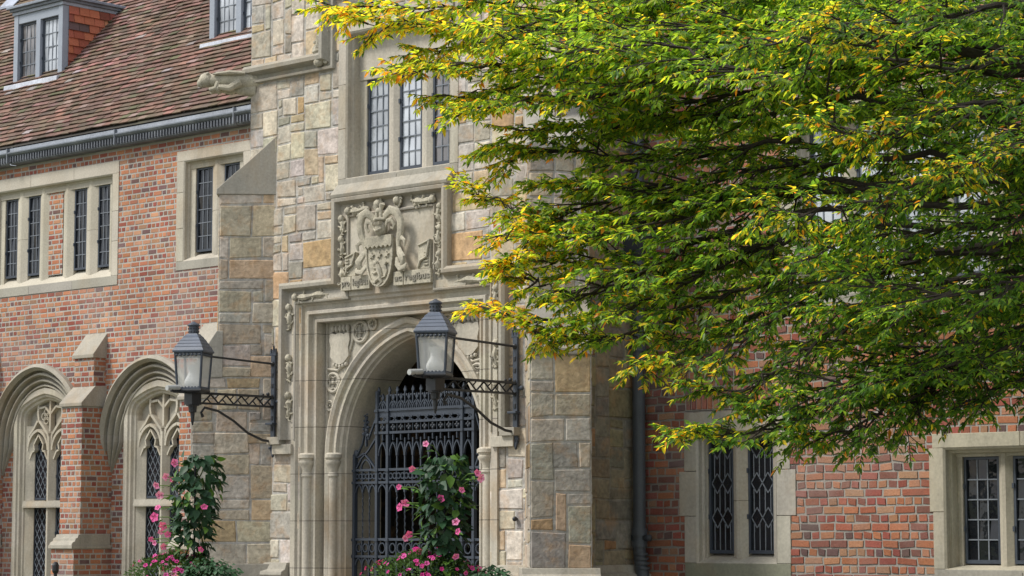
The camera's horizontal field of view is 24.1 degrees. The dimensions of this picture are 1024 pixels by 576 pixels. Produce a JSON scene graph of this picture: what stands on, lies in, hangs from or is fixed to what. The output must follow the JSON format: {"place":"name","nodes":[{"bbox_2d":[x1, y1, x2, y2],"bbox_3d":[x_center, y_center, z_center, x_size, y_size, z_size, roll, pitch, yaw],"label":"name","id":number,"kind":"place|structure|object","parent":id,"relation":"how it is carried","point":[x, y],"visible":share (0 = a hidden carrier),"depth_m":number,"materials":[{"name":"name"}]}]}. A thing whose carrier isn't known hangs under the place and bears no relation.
{"place":"outdoors","nodes":[
{"label":"outdoors","id":0,"kind":"place"},
{"bbox_2d":[0,0,251,575],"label":"brick wing","id":1,"kind":"structure","parent":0,"point":[124,144],"depth_m":31.36,"materials":[{"name":"red brick"}]},
{"bbox_2d":[11,388,63,575],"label":"window","id":2,"kind":"structure","parent":1,"relation":"in","point":[37,439],"depth_m":32.20,"materials":[{"name":"stone"}]},
{"bbox_2d":[0,161,119,297],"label":"window","id":3,"kind":"structure","parent":1,"relation":"in","point":[59,229],"depth_m":32.03,"materials":[{"name":"stone"}]},
{"bbox_2d":[121,380,179,575],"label":"window","id":4,"kind":"structure","parent":1,"relation":"in","point":[151,440],"depth_m":30.60,"materials":[{"name":"stone"}]},
{"bbox_2d":[176,140,249,270],"bbox_3d":[-3.631,-1.008,29.889,1.420,1.510,0.253,-5,-8,43],"label":"window","id":5,"kind":"structure","parent":1,"relation":"in","point":[201,171],"depth_m":30.09,"materials":[{"name":"stone"}]},
{"bbox_2d":[623,0,1023,575],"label":"brick wing","id":6,"kind":"structure","parent":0,"point":[954,506],"depth_m":19.52,"materials":[{"name":"red brick"}]},
{"bbox_2d":[679,410,796,575],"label":"window","id":7,"kind":"structure","parent":6,"relation":"in","point":[740,526],"depth_m":20.10,"materials":[{"name":"stone"}]},
{"bbox_2d":[778,77,1005,308],"bbox_3d":[3.104,-0.717,19.307,2.180,1.730,0.283,-5,-8,43],"label":"window","id":8,"kind":"structure","parent":6,"relation":"in","point":[827,216],"depth_m":19.51,"materials":[{"name":"glass"}]},
{"bbox_2d":[929,431,1023,575],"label":"window","id":9,"kind":"structure","parent":6,"relation":"in","point":[976,480],"depth_m":18.57,"materials":[{"name":"stone"}]},
{"bbox_3d":[-0.506,2.790,17.477,1.000,1.220,1.000,-5,-8,43],"label":"stone urn","id":10,"kind":"object","parent":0,"visible":0},
{"bbox_2d":[360,547,486,575],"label":"petunia plant","id":11,"kind":"object","parent":10,"relation":"in","point":[418,559],"visible":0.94,"depth_m":17.49,"materials":[{"name":"pink plant"}]},
{"bbox_2d":[396,441,484,575],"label":"climbing vine","id":12,"kind":"object","parent":10,"relation":"in","point":[454,523],"visible":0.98,"depth_m":17.48,"materials":[{"name":"green plant"}]},
{"bbox_2d":[464,564,511,575],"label":"trailing ivy","id":13,"kind":"object","parent":10,"relation":"in","point":[498,571],"visible":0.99,"depth_m":17.32,"materials":[{"name":"green plant"}]},
{"label":"lawn","id":14,"kind":"structure","parent":0,"visible":0},
{"bbox_2d":[52,562,58,575],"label":"garden light","id":15,"kind":"object","parent":14,"relation":"on","point":[55,568],"visible":1,"depth_m":29.74,"materials":[{"name":"paint"}]},
{"bbox_2d":[189,0,650,575],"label":"stone gatehouse","id":16,"kind":"object","parent":14,"relation":"on","point":[347,228],"visible":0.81,"depth_m":21.92,"materials":[{"name":"stone"}]},
{"bbox_2d":[165,321,277,457],"bbox_3d":[-2.642,0.932,21.967,0.404,1.208,1.322,-5,-8,43],"label":"wall lantern","id":17,"kind":"object","parent":16,"relation":"attached to","point":[194,343],"depth_m":21.73,"materials":[{"name":"paint"}]},
{"bbox_2d":[290,275,498,575],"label":"doorway","id":18,"kind":"structure","parent":16,"relation":"in","point":[364,343],"depth_m":21.97,"materials":[{"name":"stone"}]},
{"bbox_2d":[338,0,458,184],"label":"window","id":19,"kind":"structure","parent":16,"relation":"in","point":[381,133],"depth_m":21.89,"materials":[{"name":"stone"}]},
{"bbox_2d":[407,299,523,449],"bbox_3d":[-0.382,0.718,19.878,0.404,1.208,1.322,-5,-8,43],"label":"wall lantern","id":20,"kind":"object","parent":16,"relation":"attached to","point":[434,322],"depth_m":19.64,"materials":[{"name":"paint"}]},
{"bbox_2d":[294,0,1023,476],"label":"zelkova tree","id":21,"kind":"object","parent":14,"relation":"on","point":[850,48],"visible":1,"depth_m":14.63,"materials":[{"name":"green plant"}]},
{"bbox_3d":[-2.558,2.984,19.374,1.000,1.220,1.000,-5,-8,43],"label":"stone urn","id":22,"kind":"object","parent":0,"visible":0},
{"bbox_2d":[123,549,219,575],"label":"petunia plant","id":23,"kind":"object","parent":22,"relation":"in","point":[162,560],"visible":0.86,"depth_m":19.44,"materials":[{"name":"pink plant"}]},
{"bbox_2d":[148,451,229,575],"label":"climbing vine","id":24,"kind":"object","parent":22,"relation":"in","point":[193,483],"visible":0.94,"depth_m":19.45,"materials":[{"name":"green plant"}]},
{"bbox_2d":[179,557,243,575],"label":"trailing ivy","id":25,"kind":"object","parent":22,"relation":"in","point":[214,569],"visible":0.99,"depth_m":19.17,"materials":[{"name":"green plant"}]}
]}

